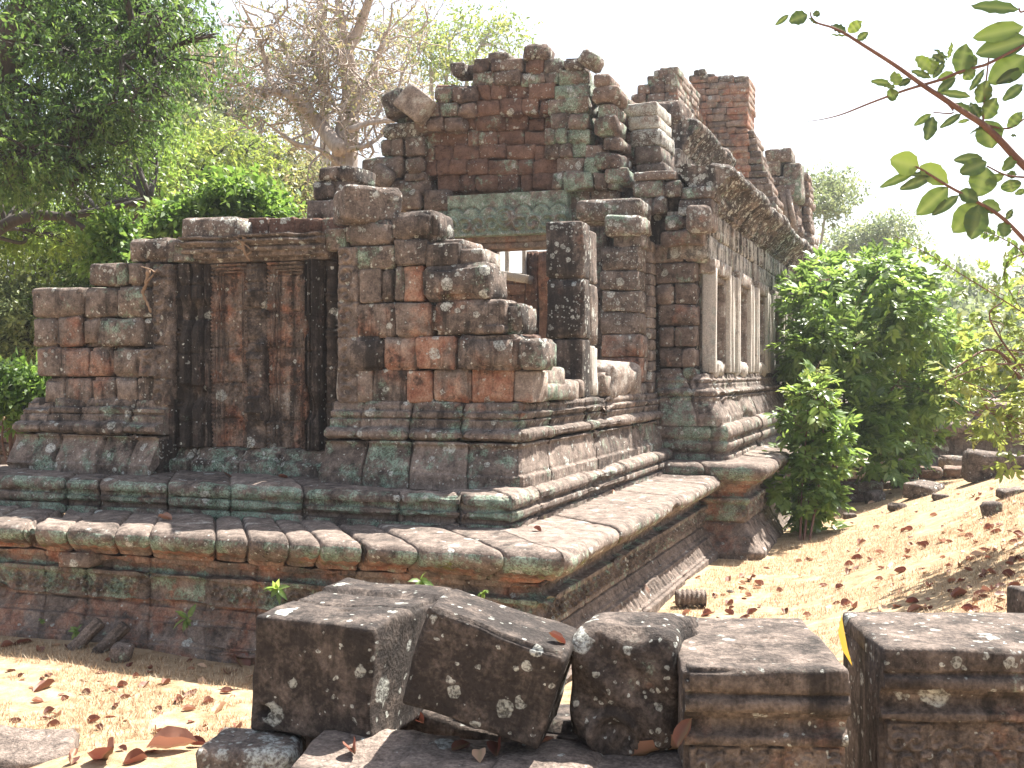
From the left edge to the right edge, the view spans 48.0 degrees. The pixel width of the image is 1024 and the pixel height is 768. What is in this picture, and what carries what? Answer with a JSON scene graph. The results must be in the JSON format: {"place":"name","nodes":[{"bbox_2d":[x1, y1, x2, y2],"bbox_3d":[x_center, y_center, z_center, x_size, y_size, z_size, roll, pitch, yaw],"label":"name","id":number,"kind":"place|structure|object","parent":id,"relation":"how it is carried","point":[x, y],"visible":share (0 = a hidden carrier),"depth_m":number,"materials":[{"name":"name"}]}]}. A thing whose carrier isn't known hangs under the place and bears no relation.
{"place":"outdoors","nodes":[
{"label":"outdoors","id":0,"kind":"place"},
{"bbox_2d":[0,377,1023,767],"bbox_3d":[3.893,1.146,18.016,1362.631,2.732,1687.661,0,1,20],"label":"ground","id":1,"kind":"structure","parent":0,"point":[20,693],"depth_m":11.07,"materials":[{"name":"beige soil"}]},
{"bbox_2d":[0,421,21,464],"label":"wall","id":2,"kind":"structure","parent":1,"relation":"on","point":[2,458],"depth_m":20.58,"materials":[{"name":"stone"}]},
{"bbox_2d":[11,638,31,645],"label":"fallen leaf","id":3,"kind":"object","parent":1,"relation":"on","point":[21,641],"visible":0.97,"depth_m":10.88,"materials":[{"name":"brown plant"}]},
{"bbox_2d":[0,347,51,464],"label":"shrub","id":4,"kind":"object","parent":1,"relation":"on","point":[22,384],"visible":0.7,"depth_m":17.68,"materials":[{"name":"green plant"}]},
{"bbox_2d":[0,725,79,767],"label":"stone slab","id":5,"kind":"structure","parent":1,"relation":"on","point":[24,747],"depth_m":7.61,"materials":[{"name":"stone"}]},
{"bbox_2d":[33,678,54,691],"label":"fallen leaf","id":6,"kind":"object","parent":1,"relation":"on","point":[42,684],"visible":1,"depth_m":9.60,"materials":[{"name":"brown plant"}]},
{"bbox_2d":[68,624,82,638],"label":"fern","id":7,"kind":"object","parent":1,"relation":"on","point":[74,630],"visible":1,"depth_m":10.80,"materials":[{"name":"green plant"}]},
{"bbox_2d":[22,194,140,312],"bbox_3d":[-9.547,-0.989,26.728,3.723,7.653,4.646,0,1,-35],"label":"dense tree","id":8,"kind":"object","parent":1,"relation":"on","point":[84,282],"visible":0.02,"depth_m":26.62,"materials":[{"name":"green plant"}]},
{"bbox_2d":[0,186,165,420],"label":"dense tree","id":9,"kind":"object","parent":1,"relation":"on","point":[17,330],"visible":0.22,"depth_m":27.36,"materials":[{"name":"green plant"}]},
{"bbox_2d":[67,617,104,650],"bbox_3d":[-3.981,2.356,10.752,0.110,0.373,0.124,40,-15,15],"label":"stone slab","id":10,"kind":"object","parent":1,"relation":"on","point":[90,631],"depth_m":10.71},
{"bbox_2d":[87,714,99,722],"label":"fallen leaf","id":11,"kind":"object","parent":1,"relation":"on","point":[94,717],"visible":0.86,"depth_m":8.70,"materials":[{"name":"brown plant"}]},
{"bbox_2d":[87,736,113,759],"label":"fallen leaf","id":12,"kind":"object","parent":1,"relation":"on","point":[103,753],"visible":0.9,"depth_m":5.26,"materials":[{"name":"brown plant"}]},
{"bbox_2d":[0,100,209,284],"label":"broadleaf tree","id":13,"kind":"object","parent":1,"relation":"on","point":[42,233],"visible":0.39,"depth_m":23.51,"materials":[{"name":"green plant"}]},
{"bbox_2d":[68,197,153,279],"bbox_3d":[-5.692,-0.116,16.474,1.420,5.116,1.285,0,1,20],"label":"shrub","id":14,"kind":"object","parent":1,"relation":"on","point":[110,240],"visible":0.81,"depth_m":16.26,"materials":[{"name":"green plant"}]},
{"bbox_2d":[91,621,130,653],"bbox_3d":[-3.716,2.370,10.654,0.109,0.381,0.122,40,-15,15],"label":"stone slab","id":15,"kind":"object","parent":1,"relation":"on","point":[119,631],"depth_m":10.61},
{"bbox_2d":[108,642,134,662],"bbox_3d":[-3.543,2.442,10.419,0.193,0.188,0.196,17,15,-10],"label":"rubble stone","id":16,"kind":"object","parent":1,"relation":"on","point":[120,652],"visible":0.94,"depth_m":10.34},
{"bbox_2d":[123,748,146,763],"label":"fallen leaf","id":17,"kind":"object","parent":1,"relation":"on","point":[135,755],"visible":1,"depth_m":5.24,"materials":[{"name":"brown plant"}]},
{"bbox_2d":[0,0,273,230],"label":"broadleaf tree","id":18,"kind":"object","parent":1,"relation":"on","point":[107,43],"visible":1,"depth_m":16.51,"materials":[{"name":"green plant"}]},
{"bbox_2d":[147,726,197,748],"bbox_3d":[-1.597,1.667,5.392,0.240,0.091,0.118,-3,7,1],"label":"fallen leaf","id":19,"kind":"object","parent":1,"relation":"on","point":[166,737],"visible":1,"depth_m":5.39,"materials":[{"name":"brown plant"}]},
{"bbox_2d":[173,604,195,630],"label":"fern","id":20,"kind":"object","parent":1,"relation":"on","point":[186,622],"visible":1,"depth_m":10.35,"materials":[{"name":"green plant"}]},
{"bbox_2d":[191,735,204,745],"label":"fallen leaf","id":21,"kind":"object","parent":1,"relation":"on","point":[200,740],"visible":0.73,"depth_m":5.46,"materials":[{"name":"brown plant"}]},
{"bbox_2d":[101,105,312,217],"bbox_3d":[-8.607,-2.450,32.309,7.402,11.588,7.959,0,1,20],"label":"broadleaf tree","id":22,"kind":"object","parent":1,"relation":"on","point":[227,151],"visible":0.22,"depth_m":31.37,"materials":[{"name":"green plant"}]},
{"bbox_2d":[211,701,225,713],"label":"fallen leaf","id":23,"kind":"object","parent":1,"relation":"on","point":[216,707],"visible":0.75,"depth_m":9.02,"materials":[{"name":"brown plant"}]},
{"bbox_2d":[131,154,306,238],"bbox_3d":[-4.947,-0.750,19.612,3.185,6.324,2.338,0,1,20],"label":"shrub","id":24,"kind":"object","parent":1,"relation":"on","point":[235,195],"visible":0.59,"depth_m":19.10,"materials":[{"name":"green plant"}]},
{"bbox_2d":[136,27,302,157],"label":"tall tree","id":25,"kind":"object","parent":1,"relation":"on","point":[201,106],"visible":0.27,"depth_m":43.04,"materials":[{"name":"green plant"}]},
{"bbox_2d":[233,652,250,666],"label":"fallen leaf","id":26,"kind":"object","parent":1,"relation":"on","point":[242,661],"visible":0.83,"depth_m":10.40,"materials":[{"name":"brown plant"}]},
{"bbox_2d":[195,727,305,767],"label":"stone slab","id":27,"kind":"structure","parent":1,"relation":"on","point":[227,747],"depth_m":4.63,"materials":[{"name":"stone"}]},
{"bbox_2d":[203,117,330,217],"bbox_3d":[-7.655,-3.229,37.627,6.089,10.939,5.615,0,1,33],"label":"tall tree","id":28,"kind":"object","parent":1,"relation":"on","point":[298,184],"visible":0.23,"depth_m":36.71,"materials":[{"name":"green plant"}]},
{"bbox_2d":[262,579,289,603],"bbox_3d":[-2.023,1.779,9.886,0.242,0.232,0.098,0,1,20],"label":"fern","id":29,"kind":"object","parent":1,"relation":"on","point":[277,590],"visible":1,"depth_m":9.89,"materials":[{"name":"green plant"}]},
{"bbox_2d":[211,0,441,179],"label":"tall tree","id":30,"kind":"object","parent":1,"relation":"on","point":[363,39],"visible":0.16,"depth_m":45.84,"materials":[{"name":"grey plant"}]},
{"bbox_2d":[177,0,475,185],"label":"bare tree","id":31,"kind":"object","parent":1,"relation":"on","point":[343,144],"visible":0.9,"depth_m":23.52,"materials":[{"name":"brown plant"}]},
{"bbox_2d":[305,728,402,748],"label":"stone slab","id":32,"kind":"structure","parent":1,"relation":"on","point":[309,740],"depth_m":5.08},
{"bbox_2d":[251,578,451,737],"bbox_3d":[-0.689,1.208,5.100,0.600,0.534,0.821,2,1,21],"label":"stone block","id":33,"kind":"object","parent":32,"relation":"on","point":[337,656],"depth_m":4.77,"materials":[{"name":"stone"}]},
{"bbox_2d":[0,58,836,683],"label":"ruined temple","id":34,"kind":"structure","parent":1,"relation":"on","point":[422,384],"depth_m":12.82,"materials":[{"name":"stone"}]},
{"bbox_2d":[141,266,157,312],"bbox_3d":[-4.021,-1.050,12.755,0.228,0.522,0.058,0,1,20],"label":"dry root","id":35,"kind":"object","parent":34,"relation":"attached to","point":[147,278],"visible":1,"depth_m":12.75,"materials":[{"name":"brown plant"}]},
{"bbox_2d":[158,512,171,519],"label":"fallen leaf","id":36,"kind":"object","parent":34,"relation":"on","point":[167,515],"visible":1,"depth_m":11.25,"materials":[{"name":"brown plant"}]},
{"bbox_2d":[182,217,252,236],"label":"stone block","id":37,"kind":"structure","parent":34,"relation":"on","point":[219,226],"depth_m":12.74,"materials":[{"name":"stone"}]},
{"bbox_2d":[236,237,251,261],"bbox_3d":[-2.903,-1.463,12.472,0.211,0.278,0.058,0,1,20],"label":"dry root","id":38,"kind":"object","parent":34,"relation":"attached to","point":[242,247],"visible":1,"depth_m":12.46,"materials":[{"name":"brown plant"}]},
{"bbox_2d":[168,228,353,449],"bbox_3d":[-2.842,-0.338,12.864,2.518,2.650,0.831,0,1,20],"label":"false door","id":39,"kind":"structure","parent":34,"relation":"in","point":[257,344],"depth_m":12.65,"materials":[{"name":"stone"}]},
{"bbox_2d":[333,184,401,226],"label":"stone block","id":40,"kind":"structure","parent":34,"relation":"on","point":[359,204],"depth_m":11.99,"materials":[{"name":"stone"}]},
{"bbox_2d":[370,163,396,187],"bbox_3d":[-2.135,-3.427,18.945,0.378,0.306,0.414,35,12,0],"label":"stone block","id":41,"kind":"object","parent":34,"relation":"on","point":[386,177],"depth_m":18.76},
{"bbox_2d":[381,86,408,122],"bbox_3d":[-1.855,-4.644,19.200,0.430,0.456,0.622,-21,-7,19],"label":"stone block","id":42,"kind":"object","parent":34,"relation":"on","point":[393,112],"depth_m":18.95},
{"bbox_2d":[384,122,423,140],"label":"stone block","id":43,"kind":"structure","parent":34,"relation":"on","point":[403,131],"depth_m":19.00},
{"bbox_2d":[393,82,436,125],"bbox_3d":[-1.535,-4.538,18.766,0.539,0.476,0.637,41,8,9],"label":"stone block","id":44,"kind":"object","parent":34,"relation":"on","point":[414,103],"depth_m":18.47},
{"bbox_2d":[450,61,472,81],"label":"stone block","id":45,"kind":"structure","parent":34,"relation":"on","point":[459,71],"depth_m":18.67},
{"bbox_2d":[488,51,514,62],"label":"stone block","id":46,"kind":"structure","parent":34,"relation":"on","point":[501,55],"depth_m":18.40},
{"bbox_2d":[464,235,545,253],"bbox_3d":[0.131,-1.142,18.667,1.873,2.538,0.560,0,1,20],"label":"lintel","id":47,"kind":"structure","parent":34,"relation":"in","point":[527,242],"depth_m":18.48,"materials":[{"name":"stone"}]},
{"bbox_2d":[497,251,533,283],"bbox_3d":[-0.042,-2.275,22.342,0.894,0.683,0.306,0,1,20],"label":"inner window","id":48,"kind":"structure","parent":34,"relation":"in","point":[522,278],"depth_m":22.26,"materials":[{"name":"stone"}]},
{"bbox_2d":[526,60,544,73],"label":"stone block","id":49,"kind":"structure","parent":34,"relation":"on","point":[534,66],"depth_m":18.17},
{"bbox_2d":[523,43,554,61],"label":"stone block","id":50,"kind":"structure","parent":49,"relation":"on","point":[539,51],"depth_m":18.11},
{"bbox_2d":[544,58,564,72],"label":"stone block","id":51,"kind":"structure","parent":34,"relation":"on","point":[554,65],"depth_m":18.09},
{"bbox_2d":[563,58,589,71],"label":"stone block","id":52,"kind":"structure","parent":34,"relation":"on","point":[572,64],"depth_m":17.98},
{"bbox_2d":[577,49,604,73],"bbox_3d":[1.234,-5.010,17.855,0.318,0.260,0.465,37,12,16],"label":"stone block","id":53,"kind":"object","parent":34,"relation":"on","point":[590,60],"depth_m":17.68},
{"bbox_2d":[686,205,712,234],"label":"stone block","id":54,"kind":"structure","parent":34,"relation":"on","point":[698,219],"depth_m":16.58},
{"bbox_2d":[698,258,731,377],"bbox_3d":[2.988,-0.986,18.060,0.696,1.827,1.566,0,1,20],"label":"window","id":55,"kind":"structure","parent":34,"relation":"in","point":[716,275],"depth_m":17.34,"materials":[{"name":"stone"}]},
{"bbox_2d":[734,271,751,376],"bbox_3d":[3.790,-1.013,20.213,0.659,1.813,1.563,0,1,20],"label":"window","id":56,"kind":"structure","parent":34,"relation":"in","point":[745,286],"depth_m":20.61,"materials":[{"name":"stone"}]},
{"bbox_2d":[753,281,768,376],"bbox_3d":[4.560,-1.039,22.381,0.693,1.809,1.568,0,1,20],"label":"window","id":57,"kind":"structure","parent":34,"relation":"in","point":[763,298],"depth_m":22.77,"materials":[{"name":"stone"}]},
{"bbox_2d":[770,290,782,376],"bbox_3d":[5.354,-1.057,24.540,0.681,1.810,1.564,0,1,20],"label":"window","id":58,"kind":"structure","parent":34,"relation":"in","point":[777,321],"depth_m":24.93,"materials":[{"name":"stone"}]},
{"bbox_2d":[408,572,433,585],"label":"fern","id":59,"kind":"object","parent":1,"relation":"on","point":[424,581],"visible":0.76,"depth_m":9.46,"materials":[{"name":"green plant"}]},
{"bbox_2d":[399,739,507,767],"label":"stone slab","id":60,"kind":"structure","parent":1,"relation":"on","point":[441,758],"depth_m":4.43,"materials":[{"name":"stone"}]},
{"bbox_2d":[291,729,461,767],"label":"stone slab","id":61,"kind":"structure","parent":60,"relation":"on","point":[387,748],"depth_m":4.54,"materials":[{"name":"stone"}]},
{"bbox_2d":[343,737,355,753],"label":"fallen leaf","id":62,"kind":"object","parent":61,"relation":"on","point":[353,749],"visible":1,"depth_m":4.47,"materials":[{"name":"brown plant"}]},
{"bbox_2d":[451,740,469,750],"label":"fallen leaf","id":63,"kind":"object","parent":60,"relation":"on","point":[458,744],"visible":1,"depth_m":4.56,"materials":[{"name":"brown plant"}]},
{"bbox_2d":[472,748,485,762],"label":"fallen leaf","id":64,"kind":"object","parent":60,"relation":"on","point":[478,754],"visible":1,"depth_m":4.44,"materials":[{"name":"brown plant"}]},
{"bbox_2d":[487,737,500,755],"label":"fallen leaf","id":65,"kind":"object","parent":60,"relation":"on","point":[494,747],"visible":1,"depth_m":4.48,"materials":[{"name":"brown plant"}]},
{"bbox_2d":[380,0,543,100],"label":"tall tree","id":66,"kind":"object","parent":1,"relation":"on","point":[449,59],"visible":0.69,"depth_m":51.88,"materials":[{"name":"green plant"}]},
{"bbox_2d":[403,704,579,742],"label":"stone slab","id":67,"kind":"structure","parent":1,"relation":"on","point":[435,723],"depth_m":5.00,"materials":[{"name":"stone"}]},
{"bbox_2d":[11,262,1023,397],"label":"jungle backdrop","id":68,"kind":"structure","parent":1,"relation":"on","point":[986,340],"depth_m":52.61,"materials":[{"name":"plant"}]},
{"bbox_2d":[596,749,681,767],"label":"stone slab","id":69,"kind":"structure","parent":1,"relation":"on","point":[666,759],"depth_m":4.46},
{"bbox_2d":[570,612,698,755],"bbox_3d":[0.547,1.222,4.750,0.543,0.543,0.636,0,1,16],"label":"stone block","id":70,"kind":"object","parent":69,"relation":"on","point":[624,697],"depth_m":4.52,"materials":[{"name":"stone"}]},
{"bbox_2d":[631,740,658,755],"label":"fallen leaf","id":71,"kind":"object","parent":69,"relation":"on","point":[645,747],"visible":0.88,"depth_m":4.49,"materials":[{"name":"brown plant"}]},
{"bbox_2d":[675,589,706,606],"bbox_3d":[2.000,2.397,12.878,0.330,0.205,0.206,0,1,0],"label":"baluster fragment","id":72,"kind":"object","parent":1,"relation":"on","point":[690,597],"visible":1,"depth_m":12.80,"materials":[{"name":"stone"}]},
{"bbox_2d":[676,618,850,767],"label":"stone block","id":73,"kind":"object","parent":1,"relation":"on","point":[763,692],"depth_m":4.30,"materials":[{"name":"stone"}]},
{"bbox_2d":[673,718,692,746],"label":"fallen leaf","id":74,"kind":"object","parent":73,"relation":"attached to","point":[681,730],"visible":1,"depth_m":4.28,"materials":[{"name":"brown plant"}]},
{"bbox_2d":[762,359,871,540],"bbox_3d":[4.737,1.257,18.264,1.840,3.329,1.884,0,1,20],"label":"shrub","id":75,"kind":"object","parent":1,"relation":"on","point":[812,433],"visible":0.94,"depth_m":17.97,"materials":[{"name":"green plant"}]},
{"bbox_2d":[775,359,845,429],"bbox_3d":[4.860,0.187,18.234,1.253,1.181,0.832,0,1,-18],"label":"young shoot","id":76,"kind":"object","parent":75,"relation":"attached to","point":[816,373],"visible":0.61,"depth_m":18.21,"materials":[{"name":"green plant"}]},
{"bbox_2d":[805,159,876,245],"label":"tall tree","id":77,"kind":"object","parent":1,"relation":"on","point":[831,194],"visible":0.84,"depth_m":60.71,"materials":[{"name":"green plant"}]},
{"bbox_2d":[843,513,856,518],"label":"rubble stone","id":78,"kind":"object","parent":1,"relation":"on","point":[849,515],"visible":0.75,"depth_m":19.58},
{"bbox_2d":[840,493,863,502],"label":"stone block","id":79,"kind":"structure","parent":1,"relation":"on","point":[856,498],"depth_m":22.72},
{"bbox_2d":[840,482,858,493],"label":"stone block","id":80,"kind":"structure","parent":79,"relation":"on","point":[854,487],"depth_m":22.75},
{"bbox_2d":[858,480,882,492],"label":"stone block","id":81,"kind":"structure","parent":79,"relation":"on","point":[867,486],"depth_m":22.63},
{"bbox_2d":[863,489,885,503],"bbox_3d":[6.972,2.188,22.107,0.359,0.285,0.321,-7,1,-20],"label":"rubble stone","id":82,"kind":"object","parent":1,"relation":"on","point":[874,495],"visible":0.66,"depth_m":21.99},
{"bbox_2d":[764,235,987,490],"bbox_3d":[7.558,-0.355,23.568,5.376,5.434,4.124,0,1,-4],"label":"shrub","id":83,"kind":"object","parent":1,"relation":"on","point":[825,322],"visible":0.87,"depth_m":22.67,"materials":[{"name":"green plant"}]},
{"bbox_2d":[815,203,938,305],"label":"tall tree","id":84,"kind":"object","parent":1,"relation":"on","point":[859,237],"visible":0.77,"depth_m":78.96,"materials":[{"name":"green plant"}]},
{"bbox_2d":[887,503,906,511],"bbox_3d":[6.328,2.035,18.912,0.304,0.162,0.246,13,-13,-39],"label":"rubble stone","id":85,"kind":"object","parent":1,"relation":"on","point":[891,507],"visible":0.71,"depth_m":18.82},
{"bbox_2d":[775,0,1023,241],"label":"overhanging branch","id":86,"kind":"object","parent":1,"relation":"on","point":[1002,45],"visible":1,"depth_m":3.00,"materials":[{"name":"green plant"}]},
{"bbox_2d":[837,465,962,482],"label":"wall","id":87,"kind":"structure","parent":1,"relation":"on","point":[947,472],"depth_m":24.90,"materials":[{"name":"stone"}]},
{"bbox_2d":[883,479,918,488],"bbox_3d":[8.318,2.174,24.660,0.806,0.223,0.486,-13,-8,37],"label":"rubble stone","id":88,"kind":"object","parent":1,"relation":"on","point":[886,485],"visible":0.35,"depth_m":24.57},
{"bbox_2d":[907,604,920,611],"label":"fallen leaf","id":89,"kind":"object","parent":1,"relation":"on","point":[912,607],"visible":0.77,"depth_m":10.26,"materials":[{"name":"brown plant"}]},
{"bbox_2d":[818,245,1023,395],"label":"woodland","id":90,"kind":"object","parent":1,"relation":"on","point":[975,296],"visible":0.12,"depth_m":86.49,"materials":[{"name":"green plant"}]},
{"bbox_2d":[902,480,944,498],"bbox_3d":[7.203,1.867,20.100,0.545,0.299,0.576,-6,12,-44],"label":"rubble stone","id":91,"kind":"object","parent":1,"relation":"on","point":[916,489],"visible":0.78,"depth_m":19.96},
{"bbox_2d":[829,398,1023,465],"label":"stone terrace","id":92,"kind":"structure","parent":1,"relation":"on","point":[959,444],"depth_m":29.28,"materials":[{"name":"stone"}]},
{"bbox_2d":[842,612,1023,767],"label":"stone block","id":93,"kind":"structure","parent":1,"relation":"on","point":[936,690],"depth_m":4.61,"materials":[{"name":"stone"}]},
{"bbox_2d":[838,614,851,664],"bbox_3d":[1.418,1.093,4.912,0.024,0.206,0.091,0,1,-17],"label":"fallen leaf","id":94,"kind":"object","parent":93,"relation":"on","point":[841,633],"visible":1,"depth_m":4.92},
{"bbox_2d":[931,493,949,500],"bbox_3d":[6.835,1.812,18.351,0.247,0.133,0.241,5,-3,10],"label":"rubble stone","id":95,"kind":"object","parent":1,"relation":"on","point":[936,496],"visible":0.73,"depth_m":18.25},
{"bbox_2d":[938,455,961,468],"bbox_3d":[11.040,1.957,28.201,1.003,0.398,0.755,1,-1,2],"label":"rubble stone","id":96,"kind":"object","parent":1,"relation":"on","point":[953,460],"visible":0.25,"depth_m":27.91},
{"bbox_2d":[878,497,1023,611],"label":"leaf litter","id":97,"kind":"object","parent":1,"relation":"on","point":[975,599],"visible":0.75,"depth_m":11.41,"materials":[{"name":"brown plant"}]},
{"bbox_2d":[952,587,966,597],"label":"fallen leaf","id":98,"kind":"object","parent":1,"relation":"on","point":[957,591],"visible":1,"depth_m":10.19,"materials":[{"name":"brown plant"}]},
{"bbox_2d":[925,242,1023,482],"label":"airy bush","id":99,"kind":"object","parent":1,"relation":"on","point":[1009,417],"visible":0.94,"depth_m":11.34,"materials":[{"name":"green plant"}]},
{"bbox_2d":[940,612,1023,619],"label":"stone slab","id":100,"kind":"structure","parent":1,"relation":"on","point":[1020,615],"depth_m":5.64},
{"bbox_2d":[979,500,1002,516],"bbox_3d":[6.192,1.640,14.859,0.255,0.254,0.244,-7,0,0],"label":"rubble stone","id":101,"kind":"object","parent":1,"relation":"on","point":[991,507],"visible":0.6,"depth_m":14.77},
{"bbox_2d":[960,449,1023,481],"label":"rubble stone","id":102,"kind":"object","parent":1,"relation":"on","point":[973,461],"visible":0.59,"depth_m":19.15,"materials":[{"name":"stone"}]},
{"bbox_2d":[1001,569,1014,576],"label":"fallen leaf","id":103,"kind":"object","parent":1,"relation":"on","point":[1008,572],"visible":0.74,"depth_m":10.39,"materials":[{"name":"brown plant"}]},
{"bbox_2d":[995,486,1023,498],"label":"rubble stone","id":104,"kind":"object","parent":1,"relation":"on","point":[1002,493],"visible":0.69,"depth_m":15.91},
{"bbox_2d":[1007,585,1023,612],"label":"stone slab","id":105,"kind":"structure","parent":1,"relation":"on","point":[1015,599],"depth_m":6.65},
{"bbox_2d":[0,0,1023,304],"label":"sky","id":106,"kind":"structure","parent":0,"point":[800,74],"materials":[{"name":"white"}]},
{"bbox_2d":[492,739,602,767],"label":"stone slab","id":107,"kind":"object","parent":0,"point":[556,753],"depth_m":4.44,"materials":[{"name":"stone"}]},
{"bbox_2d":[403,589,576,748],"bbox_3d":[-0.076,1.142,4.674,0.602,0.417,0.436,15,4,11],"label":"stone block","id":108,"kind":"object","parent":107,"relation":"on","point":[490,666],"depth_m":4.48,"materials":[{"name":"stone"}]},
{"bbox_2d":[549,631,565,643],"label":"fallen leaf","id":109,"kind":"object","parent":108,"relation":"on","point":[557,636],"visible":1,"depth_m":4.51,"materials":[{"name":"brown plant"}]},
{"bbox_2d":[893,232,1023,318],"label":"leafy twig","id":110,"kind":"object","parent":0,"point":[964,274],"visible":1,"depth_m":9.00,"materials":[{"name":"green plant"}]},
{"bbox_2d":[980,226,1023,262],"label":"leafy twig","id":111,"kind":"object","parent":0,"point":[992,237],"visible":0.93,"depth_m":8.50,"materials":[{"name":"green plant"}]},
{"bbox_2d":[1001,248,1023,303],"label":"leafy twig","id":112,"kind":"object","parent":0,"point":[1007,262],"visible":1,"depth_m":8.50,"materials":[{"name":"green plant"}]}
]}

